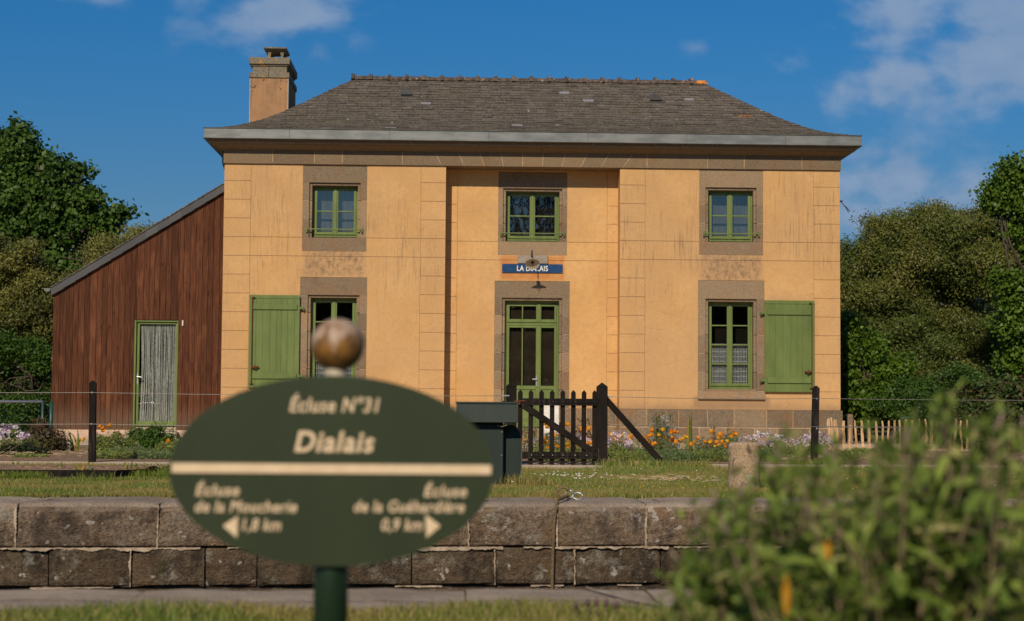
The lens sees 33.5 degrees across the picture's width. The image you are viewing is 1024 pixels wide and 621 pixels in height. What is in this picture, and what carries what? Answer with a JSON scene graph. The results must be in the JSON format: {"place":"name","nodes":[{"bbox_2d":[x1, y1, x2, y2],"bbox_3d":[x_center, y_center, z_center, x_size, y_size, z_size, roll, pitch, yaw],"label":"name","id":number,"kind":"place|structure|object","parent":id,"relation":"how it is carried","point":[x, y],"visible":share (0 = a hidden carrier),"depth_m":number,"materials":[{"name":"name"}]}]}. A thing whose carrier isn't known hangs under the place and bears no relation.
{"place":"outdoors","nodes":[
{"label":"outdoors","id":0,"kind":"place"},
{"bbox_2d":[12,430,927,499],"bbox_3d":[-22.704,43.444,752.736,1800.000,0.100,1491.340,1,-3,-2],"label":"lawn","id":1,"kind":"structure","parent":0,"point":[879,434],"depth_m":42.94,"materials":[{"name":"plant"}]},
{"bbox_2d":[0,325,52,437],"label":"thicket bush","id":2,"kind":"object","parent":1,"relation":"on","point":[31,358],"visible":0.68,"depth_m":35.38,"materials":[{"name":"green plant"}]},
{"bbox_2d":[0,228,60,422],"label":"willow bush","id":3,"kind":"object","parent":1,"relation":"on","point":[26,305],"visible":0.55,"depth_m":38.39,"materials":[{"name":"green plant"}]},
{"bbox_2d":[0,110,149,297],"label":"oak tree","id":4,"kind":"object","parent":1,"relation":"on","point":[42,195],"visible":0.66,"depth_m":51.34,"materials":[{"name":"green plant"}]},
{"bbox_2d":[0,465,168,477],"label":"raised bed","id":5,"kind":"object","parent":1,"relation":"on","point":[63,470],"visible":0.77,"depth_m":15.35,"materials":[{"name":"beige stone"}]},
{"bbox_2d":[74,459,90,469],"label":"daylily plant","id":6,"kind":"object","parent":5,"relation":"in","point":[81,467],"visible":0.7,"depth_m":15.34,"materials":[{"name":"green plant"}]},
{"bbox_2d":[121,459,138,469],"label":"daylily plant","id":7,"kind":"object","parent":5,"relation":"in","point":[126,466],"visible":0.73,"depth_m":15.55,"materials":[{"name":"green plant"}]},
{"bbox_2d":[0,465,168,480],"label":"tall grass","id":8,"kind":"structure","parent":1,"relation":"on","point":[41,475],"depth_m":14.49,"materials":[{"name":"green plant"}]},
{"bbox_2d":[50,218,163,426],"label":"willow bush","id":9,"kind":"object","parent":1,"relation":"on","point":[96,250],"visible":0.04,"depth_m":40.51,"materials":[{"name":"green plant"}]},
{"bbox_2d":[44,183,223,438],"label":"shed","id":10,"kind":"structure","parent":1,"relation":"on","point":[161,282],"depth_m":34.44,"materials":[{"name":"wood"}]},
{"bbox_2d":[133,319,178,426],"bbox_3d":[-7.222,1.282,34.835,0.880,2.300,0.914,1,-3,-2],"label":"door","id":11,"kind":"structure","parent":10,"relation":"in","point":[159,337],"depth_m":34.51,"materials":[{"name":"paint"}]},
{"bbox_2d":[456,402,521,484],"bbox_3d":[-0.224,1.105,14.092,0.608,0.695,0.549,1,-3,-2],"label":"utility cabinet","id":12,"kind":"object","parent":1,"relation":"on","point":[487,420],"visible":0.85,"depth_m":13.91,"materials":[{"name":"metal"}]},
{"bbox_2d":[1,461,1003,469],"bbox_3d":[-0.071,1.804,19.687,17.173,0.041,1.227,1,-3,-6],"label":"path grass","id":13,"kind":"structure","parent":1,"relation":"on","point":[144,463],"depth_m":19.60,"materials":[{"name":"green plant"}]},
{"bbox_2d":[0,489,1014,498],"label":"grass fringe","id":14,"kind":"object","parent":1,"relation":"on","point":[49,492],"depth_m":11.31,"materials":[{"name":"green plant"}]},
{"bbox_2d":[203,47,862,443],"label":"house","id":15,"kind":"structure","parent":1,"relation":"on","point":[685,235],"depth_m":34.25,"materials":[{"name":"paint"}]},
{"bbox_2d":[310,298,356,376],"bbox_3d":[-3.586,0.669,34.380,1.014,2.002,0.610,1,-3,-2],"label":"window","id":16,"kind":"structure","parent":15,"relation":"in","point":[322,309],"depth_m":34.16,"materials":[{"name":"paint"}]},
{"bbox_2d":[306,186,362,237],"bbox_3d":[-3.558,-1.974,34.266,1.144,1.257,0.480,1,-3,-2],"label":"window","id":17,"kind":"structure","parent":15,"relation":"in","point":[335,208],"depth_m":34.47,"materials":[{"name":"paint"}]},
{"bbox_2d":[504,301,558,426],"bbox_3d":[0.394,1.097,34.652,1.104,2.583,0.198,1,-3,-2],"label":"door","id":18,"kind":"structure","parent":15,"relation":"in","point":[531,327],"depth_m":34.72,"materials":[{"name":"paint"}]},
{"bbox_2d":[502,264,562,272],"bbox_3d":[0.413,-0.855,34.557,1.234,0.180,0.022,1,-3,-2],"label":"name sign","id":19,"kind":"object","parent":15,"relation":"attached to","point":[523,268],"visible":0.86,"depth_m":34.55,"materials":[{"name":"blue metal"}]},
{"bbox_2d":[517,250,547,268],"bbox_3d":[0.429,-1.020,34.229,0.617,0.399,0.701,1,-3,-2],"label":"wall lamp","id":20,"kind":"object","parent":15,"relation":"attached to","point":[531,261],"visible":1,"depth_m":34.53,"materials":[{"name":"metal"}]},
{"bbox_2d":[500,192,564,241],"bbox_3d":[0.416,-1.908,34.833,1.324,1.235,0.480,1,-3,-2],"label":"window","id":21,"kind":"structure","parent":15,"relation":"in","point":[530,216],"depth_m":35.04,"materials":[{"name":"paint"}]},
{"bbox_2d":[707,302,751,388],"bbox_3d":[4.390,0.744,34.616,1.014,1.999,0.610,1,-3,-2],"label":"window","id":22,"kind":"structure","parent":15,"relation":"in","point":[729,353],"depth_m":34.40,"materials":[{"name":"paint"}]},
{"bbox_2d":[703,191,759,241],"bbox_3d":[4.418,-1.896,34.502,1.144,1.253,0.480,1,-3,-2],"label":"window","id":23,"kind":"structure","parent":15,"relation":"in","point":[729,212],"depth_m":34.53,"materials":[{"name":"paint"}]},
{"bbox_2d":[511,469,790,481],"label":"lawn daisies","id":24,"kind":"object","parent":1,"relation":"on","point":[578,475],"visible":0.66,"depth_m":15.89,"materials":[{"name":"white plant"}]},
{"bbox_2d":[600,473,723,482],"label":"dry clippings","id":25,"kind":"object","parent":1,"relation":"on","point":[664,477],"visible":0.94,"depth_m":15.46,"materials":[{"name":"plant"}]},
{"bbox_2d":[493,456,844,485],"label":"tuft grass","id":26,"kind":"structure","parent":1,"relation":"on","point":[539,481],"depth_m":20.26,"materials":[{"name":"green plant"}]},
{"bbox_2d":[727,441,759,488],"bbox_3d":[1.803,1.218,13.213,0.256,0.401,0.254,1,-3,-2],"label":"stone bollard","id":27,"kind":"object","parent":1,"relation":"on","point":[741,453],"visible":0.76,"depth_m":13.11,"materials":[{"name":"beige stone"}]},
{"bbox_2d":[840,307,919,441],"bbox_3d":[8.265,1.615,38.747,2.867,3.346,1.834,1,-3,-2],"label":"elder bush","id":28,"kind":"object","parent":1,"relation":"on","point":[864,356],"visible":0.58,"depth_m":38.40,"materials":[{"name":"green plant"}]},
{"bbox_2d":[840,312,948,429],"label":"background tree","id":29,"kind":"object","parent":1,"relation":"on","point":[885,428],"depth_m":61.16,"materials":[{"name":"green plant"}]},
{"bbox_2d":[861,360,991,443],"bbox_3d":[9.309,2.163,37.359,3.125,2.150,2.653,-1,-3,19],"label":"thicket bush","id":30,"kind":"object","parent":1,"relation":"on","point":[919,388],"visible":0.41,"depth_m":37.12,"materials":[{"name":"green plant"}]},
{"bbox_2d":[840,193,1023,393],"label":"sallow tree","id":31,"kind":"object","parent":1,"relation":"on","point":[958,254],"visible":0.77,"depth_m":45.72,"materials":[{"name":"green plant"}]},
{"bbox_2d":[934,373,1023,448],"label":"ivy hedge","id":32,"kind":"object","parent":1,"relation":"on","point":[979,396],"visible":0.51,"depth_m":30.38,"materials":[{"name":"green plant"}]},
{"bbox_2d":[955,280,1013,380],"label":"background tree","id":33,"kind":"object","parent":1,"relation":"on","point":[985,306],"depth_m":59.87,"materials":[{"name":"green plant"}]},
{"bbox_2d":[968,145,1023,381],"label":"maple tree","id":34,"kind":"object","parent":1,"relation":"on","point":[1001,196],"visible":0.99,"depth_m":40.32,"materials":[{"name":"green plant"}]},
{"bbox_2d":[0,461,999,468],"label":"sandy path","id":35,"kind":"structure","parent":0,"point":[568,465],"depth_m":20.87,"materials":[{"name":"beige sand"}]},
{"bbox_2d":[88,380,96,461],"bbox_3d":[-5.130,1.362,20.787,0.094,1.012,0.082,1,-3,-2],"label":"fence post","id":36,"kind":"object","parent":35,"relation":"on","point":[92,423],"visible":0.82,"depth_m":20.76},
{"bbox_2d":[501,382,516,425],"bbox_3d":[-0.317,1.415,21.102,0.748,1.062,0.154,1,-3,-2],"label":"gate post","id":37,"kind":"object","parent":35,"relation":"on","point":[511,392],"visible":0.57,"depth_m":21.07,"materials":[{"name":"black wood"}]},
{"bbox_2d":[0,392,500,425],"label":"fence wire","id":38,"kind":"object","parent":37,"relation":"attached to","point":[103,392],"visible":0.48,"depth_m":20.75,"materials":[{"name":"grey metal"}]},
{"bbox_2d":[596,383,663,462],"bbox_3d":[1.483,1.417,21.150,0.875,1.033,0.142,1,-3,-4],"label":"gate post","id":39,"kind":"object","parent":35,"relation":"on","point":[605,403],"visible":0.79,"depth_m":21.08,"materials":[{"name":"black wood"}]},
{"bbox_2d":[514,390,598,464],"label":"picket gate","id":40,"kind":"structure","parent":39,"relation":"attached to","point":[552,402],"depth_m":21.07,"materials":[{"name":"black wood"}]},
{"bbox_2d":[0,496,1023,597],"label":"stone wall","id":41,"kind":"structure","parent":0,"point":[140,543],"depth_m":10.61,"materials":[{"name":"stone"}]},
{"bbox_2d":[550,486,582,589],"bbox_3d":[0.295,2.181,10.897,0.156,2.086,0.536,-1,-4,22],"label":"mooring rope","id":42,"kind":"object","parent":41,"relation":"hanging from","point":[560,497],"visible":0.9,"depth_m":10.69,"materials":[{"name":"fabric"}]},
{"bbox_2d":[0,462,1023,498],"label":"grass","id":43,"kind":"structure","parent":0,"point":[161,485],"depth_m":13.41,"materials":[{"name":"green plant"}]},
{"bbox_2d":[0,445,1023,464],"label":"garden bed","id":44,"kind":"object","parent":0,"point":[67,456],"visible":0.15,"depth_m":22.33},
{"bbox_2d":[0,442,52,454],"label":"leafy plant","id":45,"kind":"object","parent":44,"relation":"on","point":[29,447],"visible":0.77,"depth_m":23.20,"materials":[{"name":"green plant"}]},
{"bbox_2d":[0,423,53,450],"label":"daisy clump","id":46,"kind":"object","parent":44,"relation":"on","point":[20,435],"visible":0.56,"depth_m":23.94,"materials":[{"name":"purple plant"}]},
{"bbox_2d":[0,400,53,443],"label":"tube barrier","id":47,"kind":"object","parent":44,"relation":"on","point":[51,406],"visible":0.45,"depth_m":25.73,"materials":[{"name":"grey metal"}]},
{"bbox_2d":[11,452,50,457],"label":"leafy plant","id":48,"kind":"object","parent":44,"relation":"on","point":[27,455],"visible":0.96,"depth_m":22.20,"materials":[{"name":"green plant"}]},
{"bbox_2d":[27,417,53,436],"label":"leafy plant","id":49,"kind":"object","parent":44,"relation":"on","point":[38,428],"visible":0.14,"depth_m":25.24,"materials":[{"name":"red plant"}]},
{"bbox_2d":[13,428,68,451],"bbox_3d":[-6.839,1.890,24.717,0.770,0.403,0.772,-2,-4,34],"label":"leafy plant","id":50,"kind":"object","parent":44,"relation":"on","point":[43,436],"visible":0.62,"depth_m":24.63,"materials":[{"name":"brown plant"}]},
{"bbox_2d":[50,426,70,449],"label":"leafy plant","id":51,"kind":"object","parent":44,"relation":"on","point":[56,434],"visible":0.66,"depth_m":24.93,"materials":[{"name":"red plant"}]},
{"bbox_2d":[0,449,135,456],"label":"bed straw","id":52,"kind":"object","parent":44,"relation":"on","point":[13,452],"visible":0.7,"depth_m":22.85,"materials":[{"name":"beige plant"}]},
{"bbox_2d":[66,429,83,450],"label":"daylily plant","id":53,"kind":"object","parent":44,"relation":"on","point":[77,448],"visible":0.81,"depth_m":25.13,"materials":[{"name":"green plant"}]},
{"bbox_2d":[78,423,134,451],"bbox_3d":[-5.915,1.862,24.728,0.775,0.454,0.792,-3,-4,42],"label":"poppy plant","id":54,"kind":"object","parent":44,"relation":"on","point":[103,429],"visible":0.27,"depth_m":24.70,"materials":[{"name":"orange plant"}]},
{"bbox_2d":[86,431,142,452],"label":"leafy plant","id":55,"kind":"object","parent":44,"relation":"on","point":[107,443],"visible":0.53,"depth_m":24.25,"materials":[{"name":"green plant"}]},
{"bbox_2d":[96,448,142,458],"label":"leafy plant","id":56,"kind":"object","parent":44,"relation":"on","point":[102,453],"visible":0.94,"depth_m":21.91,"materials":[{"name":"green plant"}]},
{"bbox_2d":[113,420,135,438],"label":"leafy plant","id":57,"kind":"object","parent":44,"relation":"on","point":[125,432],"visible":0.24,"depth_m":26.32,"materials":[{"name":"green plant"}]},
{"bbox_2d":[109,444,162,452],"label":"leafy plant","id":58,"kind":"object","parent":44,"relation":"on","point":[136,448],"visible":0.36,"depth_m":23.12,"materials":[{"name":"green plant"}]},
{"bbox_2d":[133,449,171,458],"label":"leafy plant","id":59,"kind":"object","parent":44,"relation":"on","point":[166,454],"visible":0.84,"depth_m":21.91,"materials":[{"name":"green plant"}]},
{"bbox_2d":[125,421,179,450],"bbox_3d":[-5.340,1.893,25.276,0.926,0.502,0.790,1,-3,-2],"label":"leafy plant","id":60,"kind":"object","parent":44,"relation":"on","point":[148,438],"visible":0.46,"depth_m":25.16,"materials":[{"name":"green plant"}]},
{"bbox_2d":[138,440,176,451],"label":"leafy plant","id":61,"kind":"object","parent":44,"relation":"on","point":[161,445],"visible":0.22,"depth_m":23.64,"materials":[{"name":"green plant"}]},
{"bbox_2d":[160,418,175,441],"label":"leafy plant","id":62,"kind":"object","parent":44,"relation":"on","point":[163,427],"visible":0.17,"depth_m":25.86,"materials":[{"name":"green plant"}]},
{"bbox_2d":[522,424,537,451],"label":"leafy plant","id":63,"kind":"object","parent":44,"relation":"on","point":[526,434],"visible":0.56,"depth_m":26.45,"materials":[{"name":"green plant"}]},
{"bbox_2d":[525,447,586,451],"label":"leafy plant","id":64,"kind":"object","parent":44,"relation":"on","point":[568,449],"visible":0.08,"depth_m":23.66,"materials":[{"name":"green plant"}]},
{"bbox_2d":[522,421,591,451],"bbox_3d":[0.656,1.905,25.304,1.159,0.542,1.104,1,-3,-2],"label":"poppy plant","id":65,"kind":"object","parent":44,"relation":"on","point":[556,445],"visible":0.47,"depth_m":25.21,"materials":[{"name":"orange plant"}]},
{"bbox_2d":[524,432,590,450],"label":"daisy clump","id":66,"kind":"object","parent":44,"relation":"on","point":[587,439],"visible":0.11,"depth_m":26.09,"materials":[{"name":"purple plant"}]},
{"bbox_2d":[533,451,591,460],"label":"leafy plant","id":67,"kind":"object","parent":44,"relation":"on","point":[565,459],"visible":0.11,"depth_m":22.35,"materials":[{"name":"green plant"}]},
{"bbox_2d":[565,418,591,449],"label":"leafy plant","id":68,"kind":"object","parent":44,"relation":"on","point":[588,432],"visible":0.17,"depth_m":27.53,"materials":[{"name":"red plant"}]},
{"bbox_2d":[607,430,636,450],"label":"daisy clump","id":69,"kind":"object","parent":44,"relation":"on","point":[628,445],"visible":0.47,"depth_m":25.43,"materials":[{"name":"white plant"}]},
{"bbox_2d":[609,432,634,449],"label":"poppy plant","id":70,"kind":"object","parent":44,"relation":"on","point":[630,436],"visible":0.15,"depth_m":26.00,"materials":[{"name":"orange plant"}]},
{"bbox_2d":[607,446,637,458],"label":"leafy plant","id":71,"kind":"object","parent":44,"relation":"on","point":[610,452],"visible":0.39,"depth_m":23.45,"materials":[{"name":"green plant"}]},
{"bbox_2d":[609,451,653,460],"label":"leafy plant","id":72,"kind":"object","parent":44,"relation":"on","point":[640,455],"visible":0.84,"depth_m":22.74,"materials":[{"name":"green plant"}]},
{"bbox_2d":[631,428,687,450],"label":"poppy plant","id":73,"kind":"object","parent":44,"relation":"on","point":[661,446],"visible":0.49,"depth_m":25.45,"materials":[{"name":"orange plant"}]},
{"bbox_2d":[650,412,672,449],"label":"leafy plant","id":74,"kind":"object","parent":44,"relation":"on","point":[656,430],"visible":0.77,"depth_m":27.84,"materials":[{"name":"green plant"}]},
{"bbox_2d":[629,447,696,455],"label":"leafy plant","id":75,"kind":"object","parent":44,"relation":"on","point":[664,449],"visible":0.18,"depth_m":23.72,"materials":[{"name":"green plant"}]},
{"bbox_2d":[646,413,680,448],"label":"leafy plant","id":76,"kind":"object","parent":44,"relation":"on","point":[672,427],"visible":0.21,"depth_m":28.44,"materials":[{"name":"green plant"}]},
{"bbox_2d":[648,450,709,461],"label":"leafy plant","id":77,"kind":"object","parent":44,"relation":"on","point":[678,455],"visible":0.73,"depth_m":22.55,"materials":[{"name":"green plant"}]},
{"bbox_2d":[686,414,692,450],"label":"iris plant","id":78,"kind":"object","parent":44,"relation":"on","point":[689,432],"visible":0.73,"depth_m":26.80,"materials":[{"name":"green plant"}]},
{"bbox_2d":[673,429,737,451],"bbox_3d":[2.825,1.971,25.229,0.934,0.432,0.828,1,-3,-2],"label":"poppy plant","id":79,"kind":"object","parent":44,"relation":"on","point":[710,441],"visible":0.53,"depth_m":25.06,"materials":[{"name":"orange plant"}]},
{"bbox_2d":[690,448,727,461],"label":"leafy plant","id":80,"kind":"object","parent":44,"relation":"on","point":[720,455],"visible":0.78,"depth_m":22.68,"materials":[{"name":"green plant"}]},
{"bbox_2d":[694,445,727,453],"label":"leafy plant","id":81,"kind":"object","parent":44,"relation":"on","point":[724,449],"visible":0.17,"depth_m":23.94,"materials":[{"name":"green plant"}]},
{"bbox_2d":[696,436,727,447],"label":"leafy plant","id":82,"kind":"object","parent":44,"relation":"on","point":[708,443],"visible":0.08,"depth_m":26.46,"materials":[{"name":"green plant"}]},
{"bbox_2d":[713,432,749,449],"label":"leafy plant","id":83,"kind":"object","parent":44,"relation":"on","point":[731,439],"visible":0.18,"depth_m":27.97,"materials":[{"name":"green plant"}]},
{"bbox_2d":[721,430,807,451],"bbox_3d":[3.919,2.040,26.102,1.568,0.394,1.269,0,-3,10],"label":"daisy clump","id":84,"kind":"object","parent":44,"relation":"on","point":[767,444],"visible":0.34,"depth_m":26.06,"materials":[{"name":"white plant"}]},
{"bbox_2d":[760,448,788,460],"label":"leafy plant","id":85,"kind":"object","parent":44,"relation":"on","point":[771,455],"visible":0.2,"depth_m":22.90,"materials":[{"name":"green plant"}]},
{"bbox_2d":[760,448,809,456],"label":"leafy plant","id":86,"kind":"object","parent":44,"relation":"on","point":[787,451],"visible":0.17,"depth_m":24.56,"materials":[{"name":"green plant"}]},
{"bbox_2d":[810,386,819,460],"bbox_3d":[3.935,1.493,22.075,0.113,1.032,0.084,1,-3,-2],"label":"fence post","id":87,"kind":"object","parent":44,"relation":"on","point":[815,418],"visible":0.83,"depth_m":22.05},
{"bbox_2d":[608,397,1023,428],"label":"fence wire","id":88,"kind":"object","parent":87,"relation":"attached to","point":[790,398],"visible":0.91,"depth_m":21.96,"materials":[{"name":"grey metal"}]},
{"bbox_2d":[806,430,828,447],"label":"leafy plant","id":89,"kind":"object","parent":44,"relation":"on","point":[819,437],"visible":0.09,"depth_m":28.62,"materials":[{"name":"plant"}]},
{"bbox_2d":[796,431,845,453],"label":"daisy clump","id":90,"kind":"object","parent":44,"relation":"on","point":[806,440],"visible":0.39,"depth_m":26.42,"materials":[{"name":"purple plant"}]},
{"bbox_2d":[830,448,866,458],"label":"leafy plant","id":91,"kind":"object","parent":44,"relation":"on","point":[853,452],"visible":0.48,"depth_m":23.99,"materials":[{"name":"green plant"}]},
{"bbox_2d":[845,447,900,453],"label":"leafy plant","id":92,"kind":"object","parent":44,"relation":"on","point":[863,450],"visible":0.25,"depth_m":27.02,"materials":[{"name":"green plant"}]},
{"bbox_2d":[977,432,1019,451],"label":"leafy plant","id":93,"kind":"object","parent":44,"relation":"on","point":[1009,447],"visible":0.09,"depth_m":28.49,"materials":[{"name":"green plant"}]},
{"bbox_2d":[0,0,1023,277],"label":"sky","id":94,"kind":"structure","parent":0,"point":[933,90],"materials":[{"name":"blue"}]},
{"bbox_2d":[3,438,1021,451],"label":"forecourt","id":95,"kind":"structure","parent":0,"point":[853,446],"depth_m":31.61,"materials":[{"name":"beige gravel"}]},
{"bbox_2d":[544,405,558,432],"bbox_3d":[0.784,2.177,33.961,0.310,0.575,0.038,1,-3,-2],"label":"white board","id":96,"kind":"object","parent":95,"relation":"on","point":[547,412],"visible":0.26,"depth_m":33.95,"materials":[{"name":"paint"}]},
{"bbox_2d":[711,420,729,440],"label":"leafy plant","id":97,"kind":"object","parent":95,"relation":"on","point":[714,439],"visible":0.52,"depth_m":28.74,"materials":[{"name":"green plant"}]},
{"bbox_2d":[847,414,852,443],"bbox_3d":[6.729,2.382,33.837,0.100,0.640,0.080,1,-3,-2],"label":"concrete post","id":98,"kind":"object","parent":95,"relation":"on","point":[849,419],"visible":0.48,"depth_m":33.81,"materials":[{"name":"stone"}]},
{"bbox_2d":[827,417,968,450],"bbox_3d":[6.619,2.144,29.142,2.487,0.614,0.055,1,-3,-2],"label":"paling fence","id":99,"kind":"object","parent":95,"relation":"on","point":[834,425],"visible":0.37,"depth_m":29.11,"materials":[{"name":"wood"}]},
{"bbox_2d":[900,416,956,438],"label":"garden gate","id":100,"kind":"structure","parent":95,"relation":"on","point":[920,417],"depth_m":30.16,"materials":[{"name":"brown wood"}]},
{"label":"near bank","id":101,"kind":"structure","parent":0,"visible":0},
{"bbox_2d":[169,318,493,620],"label":"oval lock sign","id":102,"kind":"object","parent":101,"relation":"on","point":[333,474],"visible":1,"depth_m":2.98,"materials":[{"name":"metal"}]},
{"bbox_2d":[0,587,1013,613],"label":"lock edge","id":103,"kind":"object","parent":101,"relation":"on","point":[376,597],"visible":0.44,"depth_m":5.37,"materials":[{"name":"stone"}]},
{"bbox_2d":[0,593,1015,620],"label":"bank grass","id":104,"kind":"structure","parent":101,"relation":"on","point":[522,610],"depth_m":4.82,"materials":[{"name":"green plant"}]},
{"bbox_2d":[574,597,617,616],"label":"purple wildflower","id":105,"kind":"object","parent":101,"relation":"on","point":[596,602],"visible":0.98,"depth_m":4.83,"materials":[{"name":"purple plant"}]},
{"bbox_2d":[645,377,1023,620],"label":"leafy shrub","id":106,"kind":"object","parent":101,"relation":"on","point":[939,567],"visible":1,"depth_m":2.33,"materials":[{"name":"green plant"}]}
]}

